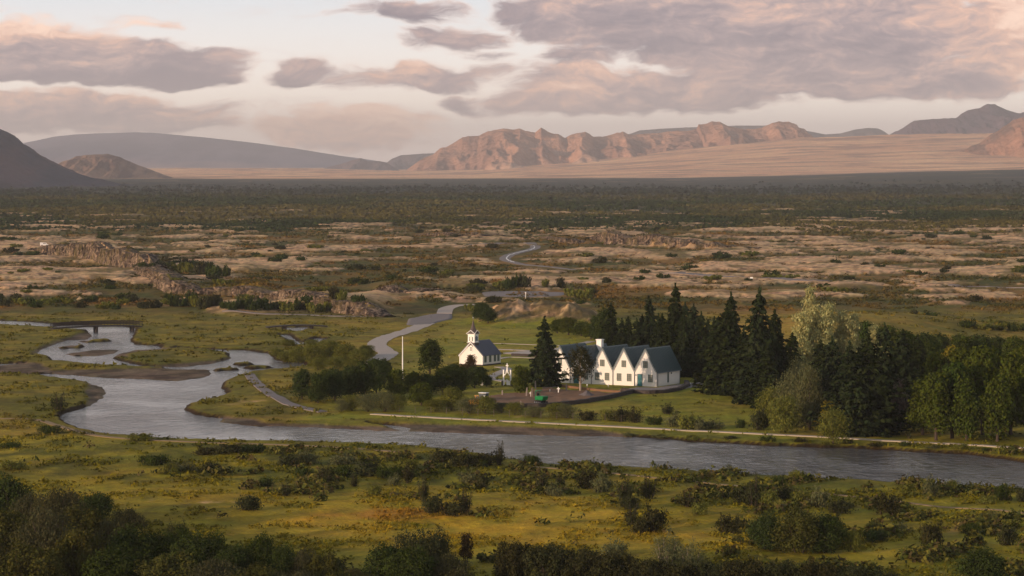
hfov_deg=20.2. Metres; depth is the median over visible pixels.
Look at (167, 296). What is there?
bush
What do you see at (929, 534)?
shrub
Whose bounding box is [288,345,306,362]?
bush
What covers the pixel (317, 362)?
bush
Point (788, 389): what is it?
willow tree
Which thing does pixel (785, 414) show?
bush
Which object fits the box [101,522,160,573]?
bush
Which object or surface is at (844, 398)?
spruce tree
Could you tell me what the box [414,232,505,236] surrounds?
cliff
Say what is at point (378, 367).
broadleaf tree
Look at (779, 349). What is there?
spruce tree
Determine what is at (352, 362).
bush
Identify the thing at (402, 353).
flagpole
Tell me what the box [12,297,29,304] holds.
shrub
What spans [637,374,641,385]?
door
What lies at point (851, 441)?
shrub
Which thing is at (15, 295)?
shrub
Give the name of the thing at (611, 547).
shrub
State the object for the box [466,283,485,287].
shrub
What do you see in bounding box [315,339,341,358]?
bush
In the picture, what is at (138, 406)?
river
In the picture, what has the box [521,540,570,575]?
bush
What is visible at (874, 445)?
shrub
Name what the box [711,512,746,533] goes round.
shrub
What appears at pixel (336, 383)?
broadleaf tree
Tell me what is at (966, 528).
shrub
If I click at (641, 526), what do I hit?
shrub
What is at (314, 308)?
bush
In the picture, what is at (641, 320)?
spruce tree
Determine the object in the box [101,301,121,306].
shrub
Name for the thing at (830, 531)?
bush
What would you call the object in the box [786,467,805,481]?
shrub
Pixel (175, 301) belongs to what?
bush
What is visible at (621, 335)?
spruce tree
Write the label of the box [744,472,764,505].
shrub
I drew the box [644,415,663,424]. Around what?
shrub
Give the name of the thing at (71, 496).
bush
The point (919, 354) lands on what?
spruce tree
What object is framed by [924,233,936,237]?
shrub
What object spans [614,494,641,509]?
shrub
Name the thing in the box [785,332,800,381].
spruce tree
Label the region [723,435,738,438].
shrub
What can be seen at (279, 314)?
path
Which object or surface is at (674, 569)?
bush
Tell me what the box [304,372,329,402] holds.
broadleaf tree
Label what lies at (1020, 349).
broadleaf tree
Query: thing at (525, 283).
bush
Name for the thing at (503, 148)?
mountain
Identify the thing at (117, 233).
shrub
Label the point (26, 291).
shrub
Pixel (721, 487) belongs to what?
shrub
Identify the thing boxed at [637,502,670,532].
shrub
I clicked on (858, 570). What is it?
bush
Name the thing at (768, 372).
spruce tree
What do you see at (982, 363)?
broadleaf tree
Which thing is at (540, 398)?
dumper
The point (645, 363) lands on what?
window
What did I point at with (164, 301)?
shrub
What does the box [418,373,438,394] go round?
broadleaf tree
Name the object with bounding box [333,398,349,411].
willow bush
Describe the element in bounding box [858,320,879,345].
broadleaf tree
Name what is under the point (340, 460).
shrub
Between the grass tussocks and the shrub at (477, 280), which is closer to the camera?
the grass tussocks
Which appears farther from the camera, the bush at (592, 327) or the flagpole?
the bush at (592, 327)
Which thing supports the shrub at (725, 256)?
on the ground
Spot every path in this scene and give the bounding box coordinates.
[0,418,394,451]
[222,310,370,316]
[244,373,326,412]
[489,366,511,381]
[493,343,558,345]
[498,341,595,350]
[501,357,532,358]
[533,466,1023,513]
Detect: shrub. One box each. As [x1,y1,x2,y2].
[0,297,10,306]
[0,441,24,448]
[0,461,29,470]
[1,246,19,252]
[5,236,16,239]
[9,243,22,247]
[9,291,22,301]
[12,251,22,254]
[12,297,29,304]
[17,268,31,271]
[20,289,32,292]
[24,296,35,304]
[25,249,41,254]
[26,284,37,288]
[28,299,45,307]
[35,298,53,304]
[37,424,69,434]
[46,297,61,302]
[50,392,68,409]
[61,297,74,302]
[71,301,87,307]
[80,297,92,302]
[88,294,97,301]
[94,303,109,308]
[95,233,108,238]
[97,278,115,283]
[101,284,118,288]
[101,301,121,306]
[109,304,120,309]
[111,232,122,235]
[113,291,139,299]
[115,298,129,303]
[124,432,158,440]
[125,292,139,301]
[136,302,149,308]
[136,454,172,465]
[137,261,154,266]
[149,299,162,307]
[160,298,168,304]
[162,462,178,473]
[176,460,199,471]
[191,445,216,455]
[198,459,222,472]
[205,274,223,278]
[212,278,233,284]
[213,443,241,454]
[230,494,263,510]
[234,294,254,299]
[239,442,266,452]
[258,476,278,486]
[267,256,283,261]
[274,244,286,249]
[274,253,288,258]
[275,451,303,465]
[278,482,291,495]
[292,466,313,477]
[296,256,306,260]
[297,446,321,463]
[300,294,312,301]
[304,286,329,290]
[306,244,324,247]
[315,462,334,482]
[327,452,357,464]
[327,464,355,477]
[343,262,369,269]
[347,276,370,283]
[347,293,368,301]
[349,472,359,486]
[351,460,384,476]
[364,483,382,495]
[367,265,381,270]
[373,464,403,479]
[386,273,396,278]
[386,472,402,485]
[396,456,418,468]
[402,461,414,483]
[413,228,423,232]
[417,266,439,272]
[417,473,429,500]
[418,493,444,513]
[425,447,457,462]
[437,498,466,515]
[438,269,455,273]
[441,227,452,231]
[443,452,481,468]
[455,467,480,483]
[458,486,473,513]
[466,278,487,283]
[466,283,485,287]
[472,450,499,465]
[473,472,490,488]
[485,242,497,248]
[485,295,501,302]
[495,440,506,465]
[497,471,522,482]
[517,454,540,465]
[533,468,548,487]
[543,481,563,496]
[555,472,565,486]
[571,468,597,488]
[575,300,585,303]
[576,252,593,256]
[576,410,598,420]
[588,468,615,492]
[592,256,606,262]
[597,406,614,420]
[599,536,630,554]
[602,279,611,282]
[610,405,630,421]
[614,474,633,501]
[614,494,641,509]
[622,431,635,435]
[624,406,645,422]
[624,501,640,524]
[629,516,650,533]
[633,275,644,279]
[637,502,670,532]
[639,268,650,272]
[639,474,658,498]
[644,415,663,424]
[651,539,690,560]
[652,433,668,438]
[656,273,670,277]
[660,402,673,413]
[664,252,677,256]
[664,409,681,426]
[676,411,697,429]
[677,490,696,507]
[681,264,697,268]
[685,435,698,440]
[688,500,711,515]
[691,414,712,429]
[703,274,722,280]
[704,417,726,429]
[708,484,727,491]
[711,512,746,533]
[712,251,728,254]
[712,253,732,258]
[717,464,738,474]
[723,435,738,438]
[729,486,759,504]
[734,418,745,427]
[739,251,760,255]
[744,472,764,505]
[747,407,773,430]
[758,435,776,441]
[758,488,781,505]
[760,274,782,277]
[763,269,780,274]
[771,484,796,499]
[772,473,786,486]
[776,274,800,277]
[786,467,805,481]
[789,485,814,504]
[790,437,807,441]
[806,482,830,507]
[817,282,830,286]
[820,511,843,527]
[821,287,849,291]
[826,496,858,513]
[830,259,841,262]
[841,526,866,552]
[842,275,855,279]
[843,439,853,443]
[861,528,890,542]
[866,441,883,446]
[868,490,901,514]
[874,263,885,266]
[887,520,914,532]
[891,249,907,254]
[897,481,919,496]
[900,441,915,446]
[914,519,945,547]
[915,270,927,274]
[921,473,940,495]
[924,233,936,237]
[925,444,941,448]
[939,267,948,272]
[941,478,960,493]
[950,230,965,233]
[953,443,968,448]
[956,521,982,533]
[963,294,984,301]
[977,494,998,504]
[978,510,1006,518]
[982,235,991,239]
[990,482,1014,500]
[995,524,1020,545]
[997,517,1022,529]
[1010,268,1022,271]
[1016,486,1023,501]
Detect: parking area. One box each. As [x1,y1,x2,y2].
[407,313,451,324]
[482,291,563,296]
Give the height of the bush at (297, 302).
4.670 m
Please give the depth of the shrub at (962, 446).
411.50 m
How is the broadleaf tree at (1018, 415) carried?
on the ground
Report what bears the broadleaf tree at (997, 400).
on the ground
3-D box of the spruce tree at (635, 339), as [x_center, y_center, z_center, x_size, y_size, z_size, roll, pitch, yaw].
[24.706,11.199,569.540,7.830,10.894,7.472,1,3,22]
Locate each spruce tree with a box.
[528,314,568,386]
[598,302,618,344]
[607,317,629,345]
[622,316,633,343]
[627,317,645,346]
[638,314,644,337]
[640,295,659,345]
[648,313,664,347]
[650,313,665,345]
[657,283,686,342]
[659,322,678,350]
[671,311,694,377]
[681,301,689,325]
[682,311,710,375]
[686,303,699,354]
[689,315,720,376]
[690,303,740,395]
[690,316,715,371]
[704,319,711,336]
[716,328,746,399]
[722,291,744,346]
[730,286,786,404]
[737,342,785,408]
[768,309,796,379]
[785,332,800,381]
[795,339,828,397]
[799,336,846,426]
[805,340,881,437]
[818,332,912,437]
[869,322,913,426]
[893,328,921,408]
[909,334,927,380]
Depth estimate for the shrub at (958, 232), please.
1674.19 m
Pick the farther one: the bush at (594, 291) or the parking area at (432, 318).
the bush at (594, 291)
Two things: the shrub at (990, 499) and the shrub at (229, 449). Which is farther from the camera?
the shrub at (229, 449)
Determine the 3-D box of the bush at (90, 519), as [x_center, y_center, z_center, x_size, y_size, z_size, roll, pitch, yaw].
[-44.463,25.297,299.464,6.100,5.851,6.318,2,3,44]
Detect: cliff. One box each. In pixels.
[28,241,170,267]
[133,266,213,294]
[210,285,396,316]
[372,285,441,292]
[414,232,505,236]
[542,236,584,243]
[589,230,761,248]
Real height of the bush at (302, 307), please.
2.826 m
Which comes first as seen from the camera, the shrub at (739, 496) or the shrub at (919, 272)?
the shrub at (739, 496)
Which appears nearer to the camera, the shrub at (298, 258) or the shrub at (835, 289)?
the shrub at (835, 289)
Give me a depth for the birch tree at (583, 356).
516.71 m
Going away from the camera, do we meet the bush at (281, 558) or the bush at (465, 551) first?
the bush at (281, 558)
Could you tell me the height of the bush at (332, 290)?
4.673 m
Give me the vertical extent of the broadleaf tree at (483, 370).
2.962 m
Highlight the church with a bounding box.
[459,317,501,365]
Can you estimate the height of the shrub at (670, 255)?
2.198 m
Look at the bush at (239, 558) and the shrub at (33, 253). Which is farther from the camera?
the shrub at (33, 253)
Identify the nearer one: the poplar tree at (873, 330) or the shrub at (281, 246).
the poplar tree at (873, 330)
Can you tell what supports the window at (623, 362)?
in the farmhouse
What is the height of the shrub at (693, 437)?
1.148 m
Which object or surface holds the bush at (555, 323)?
on the ground
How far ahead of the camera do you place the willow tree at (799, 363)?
485.71 m
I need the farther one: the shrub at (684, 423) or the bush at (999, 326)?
the bush at (999, 326)
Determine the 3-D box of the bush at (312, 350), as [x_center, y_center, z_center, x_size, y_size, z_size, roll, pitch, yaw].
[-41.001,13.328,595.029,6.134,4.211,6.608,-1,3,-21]
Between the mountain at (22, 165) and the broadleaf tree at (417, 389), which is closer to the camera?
the broadleaf tree at (417, 389)
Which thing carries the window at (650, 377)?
in the farmhouse
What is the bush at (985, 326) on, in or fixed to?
on the ground
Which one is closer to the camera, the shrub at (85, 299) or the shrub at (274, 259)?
the shrub at (85, 299)
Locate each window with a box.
[595,372,598,379]
[604,373,608,380]
[617,373,620,380]
[621,360,625,366]
[627,374,631,381]
[643,361,647,367]
[648,375,652,382]
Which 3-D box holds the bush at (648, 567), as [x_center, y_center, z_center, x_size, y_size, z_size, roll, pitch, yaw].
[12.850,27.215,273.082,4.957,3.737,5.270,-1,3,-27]
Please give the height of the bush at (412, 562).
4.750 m
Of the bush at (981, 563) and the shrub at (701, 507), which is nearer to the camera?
the bush at (981, 563)
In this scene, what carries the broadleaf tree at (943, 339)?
on the ground
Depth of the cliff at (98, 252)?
1167.75 m
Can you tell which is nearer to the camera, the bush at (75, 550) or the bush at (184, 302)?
the bush at (75, 550)
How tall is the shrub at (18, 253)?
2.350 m
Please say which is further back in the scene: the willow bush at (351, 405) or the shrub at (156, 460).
the willow bush at (351, 405)
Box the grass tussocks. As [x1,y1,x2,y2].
[0,303,1023,575]
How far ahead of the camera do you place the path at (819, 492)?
349.23 m
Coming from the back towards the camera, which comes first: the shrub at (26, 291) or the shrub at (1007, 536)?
the shrub at (26, 291)
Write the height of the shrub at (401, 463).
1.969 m
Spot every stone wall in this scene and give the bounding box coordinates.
[493,389,633,407]
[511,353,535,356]
[562,384,621,391]
[621,380,689,393]
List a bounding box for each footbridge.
[50,320,142,331]
[266,324,327,329]
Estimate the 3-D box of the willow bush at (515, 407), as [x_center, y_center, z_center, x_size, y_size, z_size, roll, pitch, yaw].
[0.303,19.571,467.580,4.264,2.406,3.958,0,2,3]
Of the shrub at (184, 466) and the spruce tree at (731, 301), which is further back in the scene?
the spruce tree at (731, 301)
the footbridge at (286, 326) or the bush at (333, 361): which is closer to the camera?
the bush at (333, 361)
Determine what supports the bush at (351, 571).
on the ground
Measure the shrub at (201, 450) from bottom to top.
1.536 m
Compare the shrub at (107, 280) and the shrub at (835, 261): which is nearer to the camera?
the shrub at (107, 280)
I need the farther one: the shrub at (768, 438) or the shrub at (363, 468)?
the shrub at (768, 438)
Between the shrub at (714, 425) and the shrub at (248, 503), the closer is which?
the shrub at (248, 503)
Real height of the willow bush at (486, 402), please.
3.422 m
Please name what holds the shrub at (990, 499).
on the ground
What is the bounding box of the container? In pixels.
[479,392,488,398]
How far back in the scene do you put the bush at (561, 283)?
939.09 m
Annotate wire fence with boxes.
[378,405,727,422]
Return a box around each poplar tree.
[790,311,813,367]
[801,285,816,324]
[805,303,826,365]
[813,315,840,366]
[819,301,836,336]
[831,309,856,362]
[838,319,860,362]
[848,311,865,355]
[863,323,878,362]
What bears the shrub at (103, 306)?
on the ground
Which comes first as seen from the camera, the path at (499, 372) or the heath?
the path at (499, 372)
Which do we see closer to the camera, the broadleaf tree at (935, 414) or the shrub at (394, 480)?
the shrub at (394, 480)
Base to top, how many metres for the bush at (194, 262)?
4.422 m
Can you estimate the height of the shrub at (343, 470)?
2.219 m
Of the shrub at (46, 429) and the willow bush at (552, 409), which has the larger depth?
the willow bush at (552, 409)
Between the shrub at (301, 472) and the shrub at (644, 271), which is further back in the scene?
the shrub at (644, 271)
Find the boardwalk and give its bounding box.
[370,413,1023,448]
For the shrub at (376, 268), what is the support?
on the ground
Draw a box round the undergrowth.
[19,427,1023,575]
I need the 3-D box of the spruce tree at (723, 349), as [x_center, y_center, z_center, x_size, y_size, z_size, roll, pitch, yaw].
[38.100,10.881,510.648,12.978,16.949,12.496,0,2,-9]
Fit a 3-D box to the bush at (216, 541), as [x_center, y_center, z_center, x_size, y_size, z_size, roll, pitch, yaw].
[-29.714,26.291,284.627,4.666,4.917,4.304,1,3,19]
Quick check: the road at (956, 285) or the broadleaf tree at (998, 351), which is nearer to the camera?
the broadleaf tree at (998, 351)
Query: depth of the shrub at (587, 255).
1246.91 m
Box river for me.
[0,321,1023,487]
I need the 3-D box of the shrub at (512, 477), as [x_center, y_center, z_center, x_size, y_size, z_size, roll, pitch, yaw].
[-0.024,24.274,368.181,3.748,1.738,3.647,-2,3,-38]
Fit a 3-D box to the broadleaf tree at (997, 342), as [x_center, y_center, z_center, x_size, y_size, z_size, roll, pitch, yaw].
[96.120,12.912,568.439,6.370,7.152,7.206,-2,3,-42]
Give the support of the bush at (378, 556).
on the ground
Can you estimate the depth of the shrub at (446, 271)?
1045.81 m
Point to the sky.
(377, 80)
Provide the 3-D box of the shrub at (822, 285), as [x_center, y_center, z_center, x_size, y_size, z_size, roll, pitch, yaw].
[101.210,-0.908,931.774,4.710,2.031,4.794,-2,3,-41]
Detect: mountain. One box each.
[0,129,134,187]
[23,132,386,167]
[59,154,172,178]
[324,158,397,169]
[387,153,433,168]
[406,121,812,170]
[631,126,887,136]
[890,104,1023,134]
[960,117,1023,157]
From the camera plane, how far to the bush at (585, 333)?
669.16 m
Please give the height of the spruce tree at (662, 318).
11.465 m
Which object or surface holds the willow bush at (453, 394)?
on the ground
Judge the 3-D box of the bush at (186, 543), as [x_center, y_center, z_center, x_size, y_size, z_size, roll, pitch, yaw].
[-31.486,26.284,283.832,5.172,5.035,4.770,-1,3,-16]
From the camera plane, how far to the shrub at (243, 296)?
860.79 m
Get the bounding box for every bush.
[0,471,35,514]
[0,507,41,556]
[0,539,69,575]
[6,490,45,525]
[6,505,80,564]
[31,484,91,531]
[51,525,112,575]
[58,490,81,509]
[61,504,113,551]
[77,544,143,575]
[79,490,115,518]
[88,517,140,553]
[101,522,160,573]
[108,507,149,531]
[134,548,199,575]
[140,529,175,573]
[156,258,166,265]
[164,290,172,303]
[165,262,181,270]
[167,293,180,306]
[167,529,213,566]
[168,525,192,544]
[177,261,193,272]
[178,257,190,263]
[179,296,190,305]
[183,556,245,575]
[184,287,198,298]
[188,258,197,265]
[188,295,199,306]
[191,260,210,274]
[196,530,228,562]
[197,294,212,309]
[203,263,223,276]
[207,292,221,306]
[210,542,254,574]
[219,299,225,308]
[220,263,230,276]
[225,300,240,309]
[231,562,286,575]
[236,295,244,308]
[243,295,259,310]
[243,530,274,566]
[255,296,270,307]
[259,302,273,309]
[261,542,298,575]
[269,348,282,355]
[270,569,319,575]
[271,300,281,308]
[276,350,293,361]
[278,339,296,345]
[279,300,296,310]
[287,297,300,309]
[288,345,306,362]
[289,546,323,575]
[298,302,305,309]
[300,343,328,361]
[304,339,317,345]
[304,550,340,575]
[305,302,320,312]
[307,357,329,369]
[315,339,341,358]
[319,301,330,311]
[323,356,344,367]
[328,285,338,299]
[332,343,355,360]
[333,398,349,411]
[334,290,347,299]
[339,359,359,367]
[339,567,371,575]
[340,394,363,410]
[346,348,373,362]
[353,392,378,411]
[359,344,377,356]
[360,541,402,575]
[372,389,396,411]
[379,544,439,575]
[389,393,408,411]
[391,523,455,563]
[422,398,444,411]
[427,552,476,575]
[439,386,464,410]
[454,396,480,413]
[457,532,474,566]
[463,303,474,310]
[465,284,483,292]
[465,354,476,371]
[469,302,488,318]
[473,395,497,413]
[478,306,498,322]
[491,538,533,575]
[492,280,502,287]
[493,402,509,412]
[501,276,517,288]
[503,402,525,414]
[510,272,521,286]
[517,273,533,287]
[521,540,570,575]
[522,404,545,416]
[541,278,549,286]
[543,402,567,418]
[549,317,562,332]
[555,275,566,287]
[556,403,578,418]
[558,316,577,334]
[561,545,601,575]
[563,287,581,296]
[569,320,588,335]
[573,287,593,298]
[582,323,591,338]
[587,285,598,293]
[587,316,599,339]
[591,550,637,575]
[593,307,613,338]
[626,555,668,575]
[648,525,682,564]
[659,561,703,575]
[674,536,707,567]
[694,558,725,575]
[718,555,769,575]
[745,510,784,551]
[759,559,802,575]
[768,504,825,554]
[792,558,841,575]
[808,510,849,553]
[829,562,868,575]
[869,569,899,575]
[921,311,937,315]
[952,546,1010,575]
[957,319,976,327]
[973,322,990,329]
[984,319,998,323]
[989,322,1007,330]
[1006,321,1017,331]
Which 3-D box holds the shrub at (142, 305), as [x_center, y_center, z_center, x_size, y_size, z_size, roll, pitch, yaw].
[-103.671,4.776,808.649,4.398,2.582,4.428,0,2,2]
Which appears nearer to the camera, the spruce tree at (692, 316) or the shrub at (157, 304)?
the spruce tree at (692, 316)
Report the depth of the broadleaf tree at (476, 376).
522.68 m
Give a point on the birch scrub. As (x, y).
(433, 201)
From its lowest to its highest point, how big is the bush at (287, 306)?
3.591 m
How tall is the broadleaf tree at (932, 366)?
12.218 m
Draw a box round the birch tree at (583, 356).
[564,345,596,390]
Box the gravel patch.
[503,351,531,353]
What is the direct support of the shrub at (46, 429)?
on the ground
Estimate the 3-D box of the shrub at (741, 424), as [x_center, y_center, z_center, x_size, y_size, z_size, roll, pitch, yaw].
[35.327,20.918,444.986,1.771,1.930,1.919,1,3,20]
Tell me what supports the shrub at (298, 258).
on the ground
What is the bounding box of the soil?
[489,387,617,402]
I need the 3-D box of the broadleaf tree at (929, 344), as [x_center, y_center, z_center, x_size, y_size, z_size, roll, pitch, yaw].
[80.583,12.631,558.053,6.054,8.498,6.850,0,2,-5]
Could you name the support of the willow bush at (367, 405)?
on the ground
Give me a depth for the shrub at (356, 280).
968.14 m
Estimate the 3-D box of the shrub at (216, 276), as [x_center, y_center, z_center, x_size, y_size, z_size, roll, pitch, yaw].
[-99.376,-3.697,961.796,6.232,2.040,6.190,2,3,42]
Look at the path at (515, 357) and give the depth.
606.45 m
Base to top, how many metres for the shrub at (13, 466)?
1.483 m
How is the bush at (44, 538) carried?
on the ground
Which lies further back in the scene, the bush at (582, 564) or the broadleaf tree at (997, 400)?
the broadleaf tree at (997, 400)
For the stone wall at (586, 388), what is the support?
on the ground
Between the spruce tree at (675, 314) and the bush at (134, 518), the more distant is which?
the spruce tree at (675, 314)
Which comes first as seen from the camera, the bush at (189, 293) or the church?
the church
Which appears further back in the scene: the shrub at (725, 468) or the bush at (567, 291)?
the bush at (567, 291)
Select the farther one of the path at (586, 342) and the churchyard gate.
the path at (586, 342)
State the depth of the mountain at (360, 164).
16342.90 m
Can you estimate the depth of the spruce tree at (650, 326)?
589.63 m
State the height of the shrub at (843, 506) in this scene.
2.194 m
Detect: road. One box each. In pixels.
[357,323,434,366]
[437,304,473,313]
[468,242,576,269]
[664,272,832,280]
[945,284,1023,287]
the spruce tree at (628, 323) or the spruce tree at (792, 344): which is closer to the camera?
the spruce tree at (792, 344)
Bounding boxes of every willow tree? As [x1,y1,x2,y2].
[754,383,783,423]
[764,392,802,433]
[771,361,812,425]
[782,352,810,385]
[790,363,825,429]
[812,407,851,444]
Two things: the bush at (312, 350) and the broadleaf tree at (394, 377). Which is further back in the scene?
the bush at (312, 350)
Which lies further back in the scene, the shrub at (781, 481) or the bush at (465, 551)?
the shrub at (781, 481)
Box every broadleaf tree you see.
[291,368,312,398]
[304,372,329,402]
[320,368,328,391]
[325,366,347,400]
[341,365,359,396]
[354,359,377,398]
[369,357,388,393]
[380,358,391,382]
[384,368,406,396]
[404,371,421,392]
[406,382,434,404]
[413,338,445,372]
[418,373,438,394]
[433,366,455,394]
[445,363,459,369]
[448,366,469,390]
[466,365,486,387]
[475,366,488,374]
[482,375,493,386]
[510,365,530,392]
[813,401,839,426]
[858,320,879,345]
[877,325,898,352]
[889,329,914,349]
[891,331,923,356]
[904,377,931,434]
[916,331,942,360]
[917,370,956,440]
[921,347,948,380]
[931,332,953,355]
[938,360,967,438]
[941,344,957,358]
[944,345,973,381]
[948,333,972,355]
[949,372,985,440]
[956,414,980,437]
[964,342,998,434]
[967,333,990,367]
[976,368,1015,441]
[986,348,1004,370]
[988,336,1007,350]
[994,347,1023,434]
[1001,335,1023,355]
[1010,362,1023,425]
[1011,342,1023,364]
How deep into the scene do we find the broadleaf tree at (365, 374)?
498.61 m
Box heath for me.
[0,224,1023,310]
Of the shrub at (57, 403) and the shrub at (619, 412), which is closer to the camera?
the shrub at (619, 412)
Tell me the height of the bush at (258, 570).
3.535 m
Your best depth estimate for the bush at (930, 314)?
755.10 m
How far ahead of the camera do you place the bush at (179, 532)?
291.05 m
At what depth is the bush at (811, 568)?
269.13 m
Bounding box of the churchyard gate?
[501,363,512,385]
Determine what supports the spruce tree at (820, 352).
on the ground
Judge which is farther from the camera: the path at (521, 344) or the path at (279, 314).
the path at (279, 314)
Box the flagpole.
[402,337,402,373]
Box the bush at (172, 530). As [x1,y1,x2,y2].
[164,516,188,534]
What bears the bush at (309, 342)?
on the ground
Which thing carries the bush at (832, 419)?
on the ground
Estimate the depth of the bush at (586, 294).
863.65 m
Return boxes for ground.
[0,133,1023,575]
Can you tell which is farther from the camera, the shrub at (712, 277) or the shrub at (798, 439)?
the shrub at (712, 277)
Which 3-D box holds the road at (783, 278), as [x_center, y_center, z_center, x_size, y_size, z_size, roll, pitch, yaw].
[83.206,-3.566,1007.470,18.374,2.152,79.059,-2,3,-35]
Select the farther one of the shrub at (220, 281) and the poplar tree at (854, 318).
the shrub at (220, 281)
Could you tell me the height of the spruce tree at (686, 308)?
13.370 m
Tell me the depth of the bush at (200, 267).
1024.59 m
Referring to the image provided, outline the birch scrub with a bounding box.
[0,179,1023,235]
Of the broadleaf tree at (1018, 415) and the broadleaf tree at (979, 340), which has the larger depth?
the broadleaf tree at (979, 340)
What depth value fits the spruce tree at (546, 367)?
527.42 m
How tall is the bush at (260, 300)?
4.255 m
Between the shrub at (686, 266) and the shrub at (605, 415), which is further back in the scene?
the shrub at (686, 266)
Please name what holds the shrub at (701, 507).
on the ground
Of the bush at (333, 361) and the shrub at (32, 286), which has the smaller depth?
the bush at (333, 361)
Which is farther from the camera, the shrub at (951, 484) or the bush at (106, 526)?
the shrub at (951, 484)
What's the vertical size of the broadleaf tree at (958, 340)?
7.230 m
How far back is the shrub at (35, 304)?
809.83 m
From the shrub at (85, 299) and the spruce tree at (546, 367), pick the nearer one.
the spruce tree at (546, 367)
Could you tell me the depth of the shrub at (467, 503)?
334.08 m
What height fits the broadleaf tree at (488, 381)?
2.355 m
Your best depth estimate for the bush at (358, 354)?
585.35 m
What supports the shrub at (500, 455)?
on the ground
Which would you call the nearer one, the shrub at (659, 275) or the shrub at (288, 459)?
the shrub at (288, 459)
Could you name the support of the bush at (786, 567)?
on the ground
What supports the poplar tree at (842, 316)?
on the ground
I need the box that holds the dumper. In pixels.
[534,390,547,402]
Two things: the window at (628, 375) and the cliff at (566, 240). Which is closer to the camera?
the window at (628, 375)
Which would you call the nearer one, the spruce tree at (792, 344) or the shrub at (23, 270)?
the spruce tree at (792, 344)
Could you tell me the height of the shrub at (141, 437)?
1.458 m
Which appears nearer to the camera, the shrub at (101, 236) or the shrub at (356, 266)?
the shrub at (356, 266)
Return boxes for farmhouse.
[556,339,681,386]
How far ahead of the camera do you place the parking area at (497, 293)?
894.58 m
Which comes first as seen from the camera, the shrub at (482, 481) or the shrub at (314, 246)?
the shrub at (482, 481)
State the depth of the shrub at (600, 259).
1176.93 m
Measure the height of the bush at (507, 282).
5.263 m
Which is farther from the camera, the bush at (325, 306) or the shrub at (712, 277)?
the shrub at (712, 277)
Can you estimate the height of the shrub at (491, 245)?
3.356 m
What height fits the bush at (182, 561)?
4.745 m
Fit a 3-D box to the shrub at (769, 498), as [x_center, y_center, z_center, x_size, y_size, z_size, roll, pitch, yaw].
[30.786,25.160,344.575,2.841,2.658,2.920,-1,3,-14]
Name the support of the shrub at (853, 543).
on the ground
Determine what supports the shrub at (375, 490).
on the ground
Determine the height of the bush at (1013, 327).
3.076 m
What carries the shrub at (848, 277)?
on the ground
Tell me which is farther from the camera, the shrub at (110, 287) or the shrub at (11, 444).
the shrub at (110, 287)
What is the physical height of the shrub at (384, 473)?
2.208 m
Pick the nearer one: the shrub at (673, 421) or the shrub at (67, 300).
the shrub at (673, 421)
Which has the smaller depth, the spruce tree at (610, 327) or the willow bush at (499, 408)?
the willow bush at (499, 408)
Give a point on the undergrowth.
(321, 488)
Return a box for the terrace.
[629,382,700,389]
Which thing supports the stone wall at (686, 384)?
on the ground
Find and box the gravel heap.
[579,390,593,395]
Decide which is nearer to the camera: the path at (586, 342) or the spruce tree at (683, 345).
the spruce tree at (683, 345)
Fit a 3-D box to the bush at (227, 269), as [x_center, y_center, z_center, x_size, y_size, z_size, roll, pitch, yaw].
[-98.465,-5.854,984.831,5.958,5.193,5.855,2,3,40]
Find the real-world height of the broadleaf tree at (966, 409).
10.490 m
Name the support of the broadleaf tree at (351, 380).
on the ground
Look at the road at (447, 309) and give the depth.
810.96 m
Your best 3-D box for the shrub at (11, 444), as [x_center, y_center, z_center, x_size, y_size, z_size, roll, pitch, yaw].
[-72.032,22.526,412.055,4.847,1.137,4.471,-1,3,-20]
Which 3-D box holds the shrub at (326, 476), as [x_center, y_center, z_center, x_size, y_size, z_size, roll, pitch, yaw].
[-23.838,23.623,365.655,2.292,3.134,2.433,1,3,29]
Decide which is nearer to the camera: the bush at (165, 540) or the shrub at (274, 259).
the bush at (165, 540)
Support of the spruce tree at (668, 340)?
on the ground
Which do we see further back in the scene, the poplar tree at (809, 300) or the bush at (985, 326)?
the bush at (985, 326)
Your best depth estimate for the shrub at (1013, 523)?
319.57 m
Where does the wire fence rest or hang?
on the ground
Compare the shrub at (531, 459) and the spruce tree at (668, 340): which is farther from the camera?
the spruce tree at (668, 340)
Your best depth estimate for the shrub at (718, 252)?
1254.35 m
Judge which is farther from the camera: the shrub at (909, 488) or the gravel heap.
the gravel heap
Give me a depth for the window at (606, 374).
532.09 m
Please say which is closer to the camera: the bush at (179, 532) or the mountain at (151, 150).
the bush at (179, 532)
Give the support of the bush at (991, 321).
on the ground
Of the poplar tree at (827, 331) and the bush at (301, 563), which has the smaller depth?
the bush at (301, 563)
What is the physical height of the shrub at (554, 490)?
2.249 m
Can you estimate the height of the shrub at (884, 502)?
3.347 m
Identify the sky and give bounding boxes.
[0,0,1023,161]
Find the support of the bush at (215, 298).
on the ground
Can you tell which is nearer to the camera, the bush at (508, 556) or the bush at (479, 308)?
the bush at (508, 556)
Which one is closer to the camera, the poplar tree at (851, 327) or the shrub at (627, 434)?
the shrub at (627, 434)
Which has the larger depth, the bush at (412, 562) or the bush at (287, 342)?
the bush at (287, 342)
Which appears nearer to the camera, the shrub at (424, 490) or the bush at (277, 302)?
the shrub at (424, 490)

